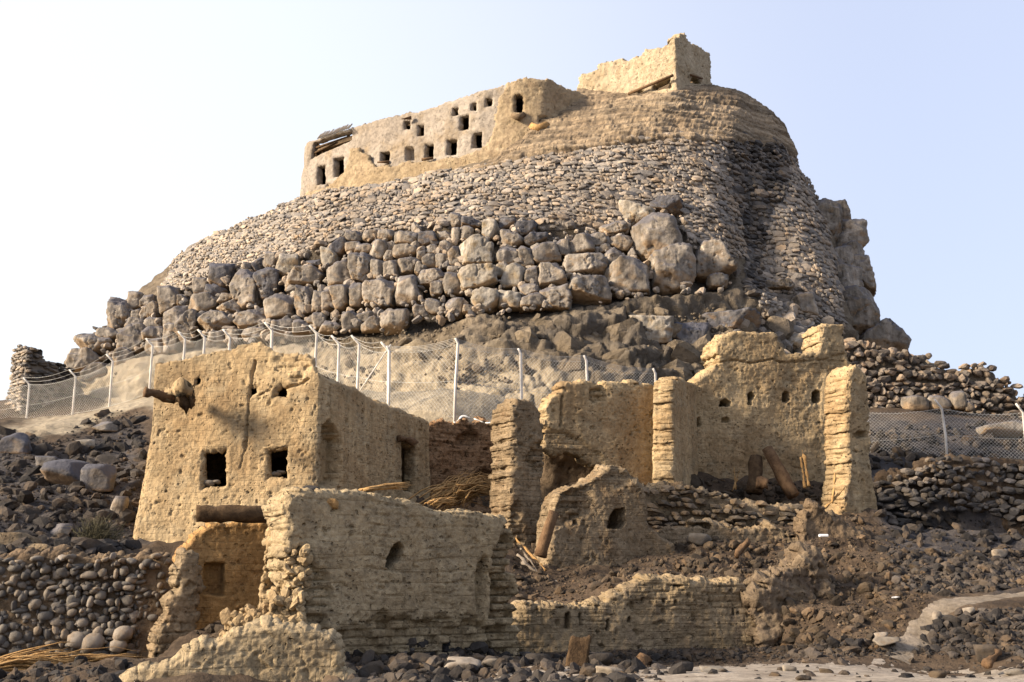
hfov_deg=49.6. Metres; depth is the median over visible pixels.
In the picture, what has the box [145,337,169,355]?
boulder
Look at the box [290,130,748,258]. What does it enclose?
dry stone wall
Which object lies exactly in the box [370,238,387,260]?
boulder
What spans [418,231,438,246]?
boulder
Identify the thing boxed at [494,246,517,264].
boulder
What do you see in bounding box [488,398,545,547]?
pillar
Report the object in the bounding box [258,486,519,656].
mud wall
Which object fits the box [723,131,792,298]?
dry stone wall
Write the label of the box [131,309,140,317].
boulder
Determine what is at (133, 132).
sky
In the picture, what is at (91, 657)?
palm debris
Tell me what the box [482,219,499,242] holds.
boulder
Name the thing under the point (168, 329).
boulder
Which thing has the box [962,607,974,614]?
stone
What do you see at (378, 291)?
boulder
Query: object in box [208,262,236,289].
boulder
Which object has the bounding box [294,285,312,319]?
boulder
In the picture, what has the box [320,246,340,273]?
boulder
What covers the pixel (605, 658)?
stone
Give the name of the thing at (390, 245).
boulder
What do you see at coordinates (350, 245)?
boulder
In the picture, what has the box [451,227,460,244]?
boulder
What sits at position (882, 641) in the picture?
rock
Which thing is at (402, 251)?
boulder
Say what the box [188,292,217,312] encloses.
boulder
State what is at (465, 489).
palm debris
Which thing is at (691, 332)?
boulder
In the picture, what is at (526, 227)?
boulder
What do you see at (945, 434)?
chain link fence
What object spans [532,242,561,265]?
boulder
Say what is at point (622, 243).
boulder
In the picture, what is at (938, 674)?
stone
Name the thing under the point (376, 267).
boulder
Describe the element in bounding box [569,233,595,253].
boulder
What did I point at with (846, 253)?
boulder
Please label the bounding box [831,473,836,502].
reed
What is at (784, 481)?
timber log
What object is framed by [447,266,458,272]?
boulder
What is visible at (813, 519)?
mud mound
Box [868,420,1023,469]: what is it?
rubble
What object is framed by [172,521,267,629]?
room wall
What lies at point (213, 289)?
boulder
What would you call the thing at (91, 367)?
boulder
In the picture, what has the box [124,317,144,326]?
boulder
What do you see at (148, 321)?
boulder
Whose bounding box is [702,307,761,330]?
boulder
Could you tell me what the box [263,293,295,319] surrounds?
boulder
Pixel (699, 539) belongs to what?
stone
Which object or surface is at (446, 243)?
boulder
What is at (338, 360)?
chain link fence
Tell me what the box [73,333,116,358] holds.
boulder
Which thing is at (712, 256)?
boulder
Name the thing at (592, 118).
mud rampart
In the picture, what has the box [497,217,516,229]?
boulder
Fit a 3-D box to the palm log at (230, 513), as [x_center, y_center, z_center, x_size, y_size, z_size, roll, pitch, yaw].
[-6.300,3.948,25.310,1.781,0.430,0.451,4,-13,-20]
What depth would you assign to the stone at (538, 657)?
22.07 m
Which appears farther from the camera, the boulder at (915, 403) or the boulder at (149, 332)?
the boulder at (149, 332)
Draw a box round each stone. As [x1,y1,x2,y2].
[50,523,72,536]
[76,439,94,448]
[110,496,128,515]
[204,480,214,486]
[272,471,281,475]
[302,485,319,490]
[327,498,338,508]
[482,658,495,666]
[525,653,549,663]
[588,652,612,664]
[683,662,693,670]
[687,533,710,545]
[782,665,796,670]
[795,675,811,679]
[819,668,833,672]
[874,632,887,637]
[928,670,946,677]
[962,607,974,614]
[973,644,999,662]
[991,549,1008,557]
[1004,668,1023,675]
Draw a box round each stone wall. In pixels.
[5,344,87,413]
[160,200,295,292]
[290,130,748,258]
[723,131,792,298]
[757,148,848,335]
[873,452,1023,535]
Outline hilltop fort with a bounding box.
[300,76,585,195]
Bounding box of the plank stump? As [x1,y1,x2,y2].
[565,634,591,666]
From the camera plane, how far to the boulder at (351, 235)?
61.50 m
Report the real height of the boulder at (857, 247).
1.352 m
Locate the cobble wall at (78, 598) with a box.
[0,544,174,658]
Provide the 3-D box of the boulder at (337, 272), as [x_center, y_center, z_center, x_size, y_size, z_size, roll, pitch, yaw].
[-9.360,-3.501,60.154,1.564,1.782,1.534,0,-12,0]
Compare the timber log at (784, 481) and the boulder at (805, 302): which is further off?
the boulder at (805, 302)
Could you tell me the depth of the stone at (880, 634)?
25.62 m
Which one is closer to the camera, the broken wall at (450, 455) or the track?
the track
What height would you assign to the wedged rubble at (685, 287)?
10.080 m
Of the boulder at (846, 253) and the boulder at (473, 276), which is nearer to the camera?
the boulder at (473, 276)
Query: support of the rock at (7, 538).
on the ground
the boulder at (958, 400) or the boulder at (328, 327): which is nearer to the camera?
the boulder at (958, 400)
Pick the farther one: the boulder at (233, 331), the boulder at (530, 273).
the boulder at (233, 331)
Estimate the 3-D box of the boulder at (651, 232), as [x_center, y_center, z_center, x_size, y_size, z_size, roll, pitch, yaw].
[7.781,-5.299,59.730,2.874,3.342,3.142,0,-12,0]
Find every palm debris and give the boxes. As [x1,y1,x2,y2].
[0,641,86,671]
[52,646,149,662]
[358,481,411,491]
[408,470,491,510]
[424,496,456,505]
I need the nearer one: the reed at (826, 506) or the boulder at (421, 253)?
the reed at (826, 506)
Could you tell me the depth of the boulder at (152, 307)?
65.70 m
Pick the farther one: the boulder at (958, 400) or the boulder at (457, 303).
the boulder at (457, 303)
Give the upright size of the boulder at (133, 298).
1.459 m
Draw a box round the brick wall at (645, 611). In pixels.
[510,572,755,652]
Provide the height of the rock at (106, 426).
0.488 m
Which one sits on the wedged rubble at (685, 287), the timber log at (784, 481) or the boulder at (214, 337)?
the boulder at (214, 337)
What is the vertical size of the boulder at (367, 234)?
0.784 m
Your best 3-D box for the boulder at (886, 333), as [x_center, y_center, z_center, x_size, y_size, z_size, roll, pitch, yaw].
[21.270,-0.092,64.004,3.336,2.346,2.765,0,-12,0]
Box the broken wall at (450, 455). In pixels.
[429,416,493,513]
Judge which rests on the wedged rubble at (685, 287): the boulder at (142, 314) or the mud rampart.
the boulder at (142, 314)
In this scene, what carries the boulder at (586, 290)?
on the hill
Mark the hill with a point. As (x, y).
(580, 321)
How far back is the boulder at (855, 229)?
67.72 m
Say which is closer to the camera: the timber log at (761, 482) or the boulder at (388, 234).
the timber log at (761, 482)
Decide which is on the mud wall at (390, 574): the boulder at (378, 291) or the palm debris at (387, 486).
the palm debris at (387, 486)
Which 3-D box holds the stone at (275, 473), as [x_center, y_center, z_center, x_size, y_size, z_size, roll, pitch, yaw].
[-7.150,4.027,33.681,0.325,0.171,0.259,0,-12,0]
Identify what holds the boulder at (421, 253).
on the wedged rubble at (685, 287)
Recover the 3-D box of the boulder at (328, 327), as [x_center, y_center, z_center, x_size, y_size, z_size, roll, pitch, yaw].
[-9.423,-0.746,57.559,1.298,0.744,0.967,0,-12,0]
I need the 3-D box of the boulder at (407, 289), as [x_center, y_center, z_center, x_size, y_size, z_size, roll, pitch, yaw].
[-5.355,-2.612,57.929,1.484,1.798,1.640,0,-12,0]
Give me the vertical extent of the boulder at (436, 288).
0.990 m
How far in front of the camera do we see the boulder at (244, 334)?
58.90 m
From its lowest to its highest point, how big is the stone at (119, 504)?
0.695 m
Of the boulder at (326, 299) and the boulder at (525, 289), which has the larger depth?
the boulder at (326, 299)
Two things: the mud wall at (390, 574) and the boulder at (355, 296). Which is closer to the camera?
the mud wall at (390, 574)
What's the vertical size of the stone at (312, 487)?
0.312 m
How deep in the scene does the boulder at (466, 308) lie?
55.69 m
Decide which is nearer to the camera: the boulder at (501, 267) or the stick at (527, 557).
the stick at (527, 557)
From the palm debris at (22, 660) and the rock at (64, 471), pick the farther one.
the rock at (64, 471)
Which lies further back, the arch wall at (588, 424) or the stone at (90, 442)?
the stone at (90, 442)
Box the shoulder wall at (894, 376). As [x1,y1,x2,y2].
[844,338,1023,418]
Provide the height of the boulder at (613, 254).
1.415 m
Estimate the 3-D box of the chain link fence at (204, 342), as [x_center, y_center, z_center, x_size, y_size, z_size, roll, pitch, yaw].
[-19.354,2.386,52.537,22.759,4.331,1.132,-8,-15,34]
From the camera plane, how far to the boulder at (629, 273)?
56.84 m
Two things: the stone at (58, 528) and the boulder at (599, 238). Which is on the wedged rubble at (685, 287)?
the boulder at (599, 238)
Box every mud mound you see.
[740,541,834,647]
[793,498,870,541]
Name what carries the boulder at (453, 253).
on the wedged rubble at (685, 287)
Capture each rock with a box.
[0,432,32,453]
[0,532,41,544]
[25,543,49,551]
[35,456,59,465]
[40,459,89,484]
[80,464,116,491]
[92,421,117,431]
[444,656,480,669]
[595,666,623,674]
[699,665,727,671]
[872,637,900,645]
[976,420,1023,437]
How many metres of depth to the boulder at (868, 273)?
66.31 m
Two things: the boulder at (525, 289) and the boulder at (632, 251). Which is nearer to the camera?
the boulder at (525, 289)
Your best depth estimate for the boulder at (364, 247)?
60.60 m
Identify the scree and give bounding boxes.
[101,307,802,392]
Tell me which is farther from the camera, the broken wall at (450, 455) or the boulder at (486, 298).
the boulder at (486, 298)
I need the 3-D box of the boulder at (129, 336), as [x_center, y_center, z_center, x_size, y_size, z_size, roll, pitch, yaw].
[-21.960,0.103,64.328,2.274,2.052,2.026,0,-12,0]
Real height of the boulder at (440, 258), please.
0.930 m
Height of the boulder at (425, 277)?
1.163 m
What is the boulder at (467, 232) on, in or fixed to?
on the hill
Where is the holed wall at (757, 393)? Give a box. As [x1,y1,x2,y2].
[687,323,851,481]
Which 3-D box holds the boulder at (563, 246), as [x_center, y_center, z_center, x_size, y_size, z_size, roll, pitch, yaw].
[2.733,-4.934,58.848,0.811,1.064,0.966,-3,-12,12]
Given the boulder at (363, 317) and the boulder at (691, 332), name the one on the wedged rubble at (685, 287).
the boulder at (363, 317)
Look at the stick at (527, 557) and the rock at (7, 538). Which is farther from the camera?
the stick at (527, 557)
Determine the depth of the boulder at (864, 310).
63.08 m
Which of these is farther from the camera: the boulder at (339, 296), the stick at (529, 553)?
the boulder at (339, 296)
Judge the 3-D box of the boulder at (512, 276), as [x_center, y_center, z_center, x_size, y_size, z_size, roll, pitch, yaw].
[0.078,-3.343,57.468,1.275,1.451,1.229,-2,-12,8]
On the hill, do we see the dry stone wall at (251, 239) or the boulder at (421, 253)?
the dry stone wall at (251, 239)
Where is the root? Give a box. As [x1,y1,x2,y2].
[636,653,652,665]
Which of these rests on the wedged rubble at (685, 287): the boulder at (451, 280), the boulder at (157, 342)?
the boulder at (451, 280)
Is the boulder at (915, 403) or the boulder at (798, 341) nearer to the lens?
the boulder at (915, 403)
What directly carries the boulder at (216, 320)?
on the hill
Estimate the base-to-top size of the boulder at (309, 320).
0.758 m
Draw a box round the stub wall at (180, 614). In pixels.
[146,547,205,657]
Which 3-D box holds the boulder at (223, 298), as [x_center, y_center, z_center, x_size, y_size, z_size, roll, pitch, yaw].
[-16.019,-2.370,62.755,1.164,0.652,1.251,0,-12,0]
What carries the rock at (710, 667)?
on the track
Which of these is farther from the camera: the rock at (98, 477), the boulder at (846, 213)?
the boulder at (846, 213)
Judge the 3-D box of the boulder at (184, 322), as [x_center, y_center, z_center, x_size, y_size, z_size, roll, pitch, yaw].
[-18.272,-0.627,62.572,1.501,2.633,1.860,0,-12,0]
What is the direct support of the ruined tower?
on the hill
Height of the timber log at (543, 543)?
1.325 m
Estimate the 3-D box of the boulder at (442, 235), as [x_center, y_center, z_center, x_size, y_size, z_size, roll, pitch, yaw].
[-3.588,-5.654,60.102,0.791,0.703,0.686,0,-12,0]
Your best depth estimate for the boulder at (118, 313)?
66.83 m
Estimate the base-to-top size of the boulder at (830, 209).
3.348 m
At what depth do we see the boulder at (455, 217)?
60.51 m
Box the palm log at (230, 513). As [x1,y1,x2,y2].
[196,505,266,522]
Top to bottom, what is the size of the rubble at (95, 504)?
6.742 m
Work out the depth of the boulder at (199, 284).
64.32 m
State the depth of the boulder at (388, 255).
59.77 m
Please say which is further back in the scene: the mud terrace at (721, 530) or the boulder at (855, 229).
the boulder at (855, 229)
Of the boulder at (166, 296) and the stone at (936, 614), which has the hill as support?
the boulder at (166, 296)
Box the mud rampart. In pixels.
[464,84,797,172]
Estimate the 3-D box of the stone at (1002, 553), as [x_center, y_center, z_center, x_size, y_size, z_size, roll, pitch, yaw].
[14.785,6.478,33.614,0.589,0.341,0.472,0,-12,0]
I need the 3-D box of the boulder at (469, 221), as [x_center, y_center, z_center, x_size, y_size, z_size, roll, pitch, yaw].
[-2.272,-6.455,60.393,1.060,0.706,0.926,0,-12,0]
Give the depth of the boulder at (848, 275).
64.22 m
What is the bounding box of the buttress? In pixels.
[821,364,876,514]
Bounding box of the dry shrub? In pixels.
[66,512,128,541]
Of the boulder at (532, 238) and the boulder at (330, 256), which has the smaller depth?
the boulder at (532, 238)
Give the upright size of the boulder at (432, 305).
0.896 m
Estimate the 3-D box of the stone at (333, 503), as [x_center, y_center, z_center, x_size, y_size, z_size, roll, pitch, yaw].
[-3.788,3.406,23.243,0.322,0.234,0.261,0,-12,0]
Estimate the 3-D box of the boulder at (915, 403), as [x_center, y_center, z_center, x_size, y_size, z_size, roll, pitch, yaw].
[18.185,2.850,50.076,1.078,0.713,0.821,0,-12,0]
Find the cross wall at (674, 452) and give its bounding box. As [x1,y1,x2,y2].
[652,376,697,485]
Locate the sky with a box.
[0,0,1023,399]
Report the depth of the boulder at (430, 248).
59.34 m
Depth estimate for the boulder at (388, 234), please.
60.98 m
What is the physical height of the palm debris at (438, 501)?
0.250 m
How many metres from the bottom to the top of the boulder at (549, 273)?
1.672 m
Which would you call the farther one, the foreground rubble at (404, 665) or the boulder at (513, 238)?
the boulder at (513, 238)
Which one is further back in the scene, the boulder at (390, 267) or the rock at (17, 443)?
the boulder at (390, 267)
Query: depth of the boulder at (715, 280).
57.90 m
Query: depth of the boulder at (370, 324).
56.47 m
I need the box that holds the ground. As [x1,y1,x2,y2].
[0,388,1023,681]
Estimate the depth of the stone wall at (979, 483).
39.81 m
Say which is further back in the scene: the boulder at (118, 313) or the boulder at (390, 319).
the boulder at (118, 313)
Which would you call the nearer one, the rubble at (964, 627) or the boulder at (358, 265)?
the rubble at (964, 627)
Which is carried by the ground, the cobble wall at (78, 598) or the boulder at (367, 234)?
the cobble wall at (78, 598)
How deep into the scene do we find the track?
20.15 m
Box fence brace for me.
[360,344,390,390]
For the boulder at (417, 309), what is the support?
on the wedged rubble at (685, 287)
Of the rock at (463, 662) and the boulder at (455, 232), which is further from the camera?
the boulder at (455, 232)
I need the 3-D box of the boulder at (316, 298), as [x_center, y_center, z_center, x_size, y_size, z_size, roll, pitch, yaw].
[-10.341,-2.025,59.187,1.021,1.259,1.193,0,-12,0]
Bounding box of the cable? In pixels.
[454,415,489,423]
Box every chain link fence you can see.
[0,322,270,418]
[264,322,387,400]
[386,338,656,420]
[867,399,1023,458]
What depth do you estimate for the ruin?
32.01 m
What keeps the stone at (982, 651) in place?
on the ground
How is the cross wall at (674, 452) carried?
on the ground
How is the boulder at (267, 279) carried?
on the hill
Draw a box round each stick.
[515,538,546,570]
[516,553,534,568]
[518,546,536,569]
[521,561,557,581]
[734,537,750,558]
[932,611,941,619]
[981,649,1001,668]
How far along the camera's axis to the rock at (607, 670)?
19.67 m
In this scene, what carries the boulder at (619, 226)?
on the hill
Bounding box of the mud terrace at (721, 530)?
[657,517,798,543]
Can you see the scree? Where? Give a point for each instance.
(686, 362)
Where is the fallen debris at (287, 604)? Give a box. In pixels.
[219,544,312,636]
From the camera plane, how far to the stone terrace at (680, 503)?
35.46 m
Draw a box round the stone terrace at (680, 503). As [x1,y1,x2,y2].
[642,480,834,527]
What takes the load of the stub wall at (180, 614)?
on the ground
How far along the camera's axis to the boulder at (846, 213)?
68.71 m
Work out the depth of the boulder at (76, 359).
64.65 m
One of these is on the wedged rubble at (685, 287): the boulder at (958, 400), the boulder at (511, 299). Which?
the boulder at (511, 299)
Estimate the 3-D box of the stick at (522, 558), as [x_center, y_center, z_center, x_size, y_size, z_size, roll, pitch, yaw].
[0.588,6.272,30.573,1.109,0.843,0.121,-8,-15,34]
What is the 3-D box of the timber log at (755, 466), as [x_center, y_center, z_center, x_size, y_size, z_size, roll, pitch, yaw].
[8.405,4.623,38.258,0.559,1.432,0.935,-9,-15,35]
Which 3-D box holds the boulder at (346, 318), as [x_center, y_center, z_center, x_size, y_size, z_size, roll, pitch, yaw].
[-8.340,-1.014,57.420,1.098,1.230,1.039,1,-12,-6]
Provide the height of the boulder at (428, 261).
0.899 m
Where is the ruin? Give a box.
[533,464,674,567]
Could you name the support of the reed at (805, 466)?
on the ground
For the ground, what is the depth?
33.91 m
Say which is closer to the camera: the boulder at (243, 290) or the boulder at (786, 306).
the boulder at (786, 306)
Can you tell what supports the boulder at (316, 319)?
on the wedged rubble at (685, 287)
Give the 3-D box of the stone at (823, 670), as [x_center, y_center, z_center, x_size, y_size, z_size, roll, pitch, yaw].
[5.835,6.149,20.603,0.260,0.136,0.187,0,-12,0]
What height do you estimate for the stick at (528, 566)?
0.680 m
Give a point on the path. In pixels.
(910, 641)
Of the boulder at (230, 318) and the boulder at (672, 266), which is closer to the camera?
the boulder at (672, 266)
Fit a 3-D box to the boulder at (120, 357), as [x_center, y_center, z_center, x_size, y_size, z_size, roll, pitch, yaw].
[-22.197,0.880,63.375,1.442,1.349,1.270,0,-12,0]
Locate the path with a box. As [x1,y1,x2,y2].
[884,592,1023,663]
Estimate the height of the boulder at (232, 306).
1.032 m
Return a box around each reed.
[800,457,805,487]
[802,450,809,486]
[824,487,844,508]
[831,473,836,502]
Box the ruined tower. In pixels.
[577,32,711,94]
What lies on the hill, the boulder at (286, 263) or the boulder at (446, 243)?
the boulder at (286, 263)
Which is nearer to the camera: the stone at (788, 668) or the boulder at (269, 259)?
the stone at (788, 668)
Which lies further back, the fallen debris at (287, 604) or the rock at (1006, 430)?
the rock at (1006, 430)
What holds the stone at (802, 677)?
on the track
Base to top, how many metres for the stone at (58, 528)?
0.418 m
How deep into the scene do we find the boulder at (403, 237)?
60.13 m
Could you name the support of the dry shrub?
on the ground
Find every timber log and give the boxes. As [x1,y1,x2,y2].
[534,510,558,557]
[746,454,762,495]
[756,476,767,488]
[762,446,799,498]
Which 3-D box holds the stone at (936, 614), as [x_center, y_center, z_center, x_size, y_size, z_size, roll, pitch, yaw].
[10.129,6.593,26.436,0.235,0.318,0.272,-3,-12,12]
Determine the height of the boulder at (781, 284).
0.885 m
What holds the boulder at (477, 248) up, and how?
on the hill
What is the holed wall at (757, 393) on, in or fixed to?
on the ground
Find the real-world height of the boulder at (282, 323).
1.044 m
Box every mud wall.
[119,615,355,681]
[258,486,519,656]
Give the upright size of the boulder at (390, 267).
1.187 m
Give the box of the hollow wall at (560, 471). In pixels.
[540,454,591,498]
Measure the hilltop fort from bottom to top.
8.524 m
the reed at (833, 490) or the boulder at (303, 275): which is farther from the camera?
the boulder at (303, 275)
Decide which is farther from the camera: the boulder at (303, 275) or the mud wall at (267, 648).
the boulder at (303, 275)
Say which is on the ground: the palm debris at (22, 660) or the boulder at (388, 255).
the palm debris at (22, 660)
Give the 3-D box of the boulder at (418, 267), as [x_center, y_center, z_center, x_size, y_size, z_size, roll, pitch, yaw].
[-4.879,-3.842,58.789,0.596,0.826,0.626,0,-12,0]
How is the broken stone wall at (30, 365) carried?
on the ground
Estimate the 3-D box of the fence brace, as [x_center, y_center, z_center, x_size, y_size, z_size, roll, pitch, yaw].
[-5.245,1.019,42.597,1.451,1.704,0.060,-7,-14,29]
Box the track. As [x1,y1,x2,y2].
[424,658,1023,681]
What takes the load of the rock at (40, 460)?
on the ground
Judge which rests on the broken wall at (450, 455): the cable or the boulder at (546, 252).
the cable
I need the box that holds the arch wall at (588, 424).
[538,379,653,484]
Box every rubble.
[0,409,149,555]
[0,636,1023,681]
[92,202,845,359]
[196,474,932,657]
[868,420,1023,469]
[871,508,1023,658]
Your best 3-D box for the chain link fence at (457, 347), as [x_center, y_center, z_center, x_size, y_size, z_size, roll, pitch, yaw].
[0.817,2.205,42.512,11.188,3.970,1.949,4,-13,-17]
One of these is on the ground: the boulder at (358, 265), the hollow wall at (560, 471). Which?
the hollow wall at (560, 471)
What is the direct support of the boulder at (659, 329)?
on the scree
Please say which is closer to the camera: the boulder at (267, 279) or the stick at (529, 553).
the stick at (529, 553)
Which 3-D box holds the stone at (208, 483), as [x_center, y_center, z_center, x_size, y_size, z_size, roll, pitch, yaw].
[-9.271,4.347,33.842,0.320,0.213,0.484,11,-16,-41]
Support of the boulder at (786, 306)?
on the hill
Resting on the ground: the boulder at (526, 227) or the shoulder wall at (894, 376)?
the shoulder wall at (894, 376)
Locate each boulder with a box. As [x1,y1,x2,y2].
[64,347,108,372]
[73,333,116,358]
[80,362,110,380]
[95,327,117,340]
[106,296,130,329]
[112,347,136,365]
[116,323,146,357]
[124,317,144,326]
[127,291,142,309]
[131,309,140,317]
[139,294,154,306]
[139,305,146,318]
[141,326,162,341]
[143,317,162,326]
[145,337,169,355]
[146,301,162,317]
[157,285,180,315]
[162,322,182,353]
[163,305,187,324]
[173,308,202,348]
[177,294,189,305]
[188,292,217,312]
[192,277,208,293]
[196,310,235,330]
[204,284,229,303]
[207,331,225,343]
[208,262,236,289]
[216,298,244,313]
[217,293,232,304]
[225,326,242,341]
[227,314,234,324]
[229,269,262,310]
[233,308,267,329]
[241,326,267,343]
[251,257,264,271]
[253,267,282,300]
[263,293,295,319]
[264,251,276,266]
[270,318,292,336]
[275,253,302,277]
[283,264,325,293]
[292,319,311,340]
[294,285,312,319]
[305,313,327,323]
[306,259,321,267]
[311,290,320,313]
[312,312,325,329]
[318,320,340,334]
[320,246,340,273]
[321,289,334,316]
[326,259,350,285]
[328,284,349,313]
[329,237,346,259]
[341,310,360,332]
[344,230,362,242]
[345,241,360,252]
[347,252,371,282]
[349,282,365,309]
[354,243,371,253]
[357,311,372,321]
[361,316,380,333]
[362,229,377,243]
[362,278,396,310]
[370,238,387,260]
[370,259,383,279]
[377,229,395,241]
[380,308,411,335]
[383,250,394,261]
[383,260,400,281]
[386,242,395,249]
[392,244,417,258]
[394,230,417,243]
[395,275,423,307]
[398,256,416,275]
[412,304,424,319]
[414,261,422,276]
[416,248,425,260]
[417,268,443,289]
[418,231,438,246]
[422,253,435,268]
[424,298,440,315]
[426,244,437,253]
[430,280,443,298]
[435,253,447,271]
[438,231,450,240]
[438,240,450,252]
[442,271,463,296]
[444,297,464,320]
[447,246,460,265]
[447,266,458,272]
[450,212,461,227]
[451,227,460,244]
[457,263,497,295]
[459,234,494,265]
[460,225,473,242]
[461,216,479,227]
[462,304,475,314]
[470,286,498,314]
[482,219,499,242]
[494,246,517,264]
[496,263,506,278]
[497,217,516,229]
[497,290,521,311]
[499,229,511,245]
[500,231,523,248]
[500,262,524,290]
[515,220,537,237]
[518,246,533,266]
[518,292,545,313]
[519,283,540,295]
[523,232,547,247]
[524,266,537,283]
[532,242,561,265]
[537,262,566,289]
[538,283,571,311]
[557,238,570,258]
[562,252,608,280]
[568,275,611,305]
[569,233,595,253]
[590,232,606,246]
[598,220,630,236]
[599,243,610,253]
[603,255,650,299]
[604,247,622,261]
[609,234,632,253]
[618,199,655,228]
[628,248,637,257]
[629,315,673,343]
[630,212,682,261]
[648,242,696,295]
[649,195,683,216]
[674,322,710,343]
[695,238,737,282]
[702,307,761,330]
[705,272,728,289]
[764,278,794,290]
[782,301,792,310]
[789,332,804,349]
[791,292,818,315]
[817,198,842,241]
[834,245,855,265]
[835,263,863,286]
[836,199,850,218]
[837,219,869,247]
[841,240,864,254]
[843,285,879,335]
[854,254,876,296]
[859,318,911,351]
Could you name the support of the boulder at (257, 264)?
on the hill
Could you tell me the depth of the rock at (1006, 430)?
46.16 m
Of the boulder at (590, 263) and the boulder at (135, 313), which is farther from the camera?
the boulder at (135, 313)
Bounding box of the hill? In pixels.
[77,158,858,405]
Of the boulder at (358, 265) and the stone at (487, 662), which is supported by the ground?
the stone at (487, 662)
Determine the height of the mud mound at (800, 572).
3.783 m
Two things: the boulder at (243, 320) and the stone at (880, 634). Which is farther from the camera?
the boulder at (243, 320)
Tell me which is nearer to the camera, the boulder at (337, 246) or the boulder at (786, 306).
the boulder at (786, 306)
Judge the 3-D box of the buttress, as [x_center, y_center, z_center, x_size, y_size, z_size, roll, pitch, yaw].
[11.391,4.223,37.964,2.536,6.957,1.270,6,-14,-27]
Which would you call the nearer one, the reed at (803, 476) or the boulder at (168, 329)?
the reed at (803, 476)
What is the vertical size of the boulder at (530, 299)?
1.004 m
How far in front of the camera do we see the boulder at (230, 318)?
60.96 m
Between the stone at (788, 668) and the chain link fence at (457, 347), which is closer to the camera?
the stone at (788, 668)
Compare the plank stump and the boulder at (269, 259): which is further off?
the boulder at (269, 259)
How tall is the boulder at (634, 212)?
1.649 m
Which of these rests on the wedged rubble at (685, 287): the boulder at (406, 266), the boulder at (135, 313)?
the boulder at (406, 266)
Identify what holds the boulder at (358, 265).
on the hill
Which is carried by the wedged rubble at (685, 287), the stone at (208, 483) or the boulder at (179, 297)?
the boulder at (179, 297)
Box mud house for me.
[133,342,430,542]
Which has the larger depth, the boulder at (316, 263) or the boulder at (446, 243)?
the boulder at (316, 263)
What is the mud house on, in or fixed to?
on the ground
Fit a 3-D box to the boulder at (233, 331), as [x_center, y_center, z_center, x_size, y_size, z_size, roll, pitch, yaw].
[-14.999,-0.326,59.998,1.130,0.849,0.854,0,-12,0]
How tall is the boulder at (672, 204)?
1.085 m
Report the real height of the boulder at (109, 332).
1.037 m
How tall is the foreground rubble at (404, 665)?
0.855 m
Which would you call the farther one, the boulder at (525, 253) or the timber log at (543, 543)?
the boulder at (525, 253)
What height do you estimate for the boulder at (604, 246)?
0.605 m
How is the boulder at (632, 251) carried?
on the wedged rubble at (685, 287)
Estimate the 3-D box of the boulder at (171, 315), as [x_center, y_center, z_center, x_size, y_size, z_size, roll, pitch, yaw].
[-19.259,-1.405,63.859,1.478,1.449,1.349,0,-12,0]
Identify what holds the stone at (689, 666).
on the ground
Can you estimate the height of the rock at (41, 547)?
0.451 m
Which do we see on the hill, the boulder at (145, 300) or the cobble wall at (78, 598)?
the boulder at (145, 300)
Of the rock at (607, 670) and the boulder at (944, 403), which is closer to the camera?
the rock at (607, 670)
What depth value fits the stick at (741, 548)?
30.83 m
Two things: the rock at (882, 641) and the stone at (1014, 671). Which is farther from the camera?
the rock at (882, 641)
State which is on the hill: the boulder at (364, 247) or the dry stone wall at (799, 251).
the dry stone wall at (799, 251)
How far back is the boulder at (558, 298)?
55.69 m
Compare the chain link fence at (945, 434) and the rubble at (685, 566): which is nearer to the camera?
the rubble at (685, 566)
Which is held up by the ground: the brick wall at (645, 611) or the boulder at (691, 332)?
the brick wall at (645, 611)
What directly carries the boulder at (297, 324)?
on the wedged rubble at (685, 287)

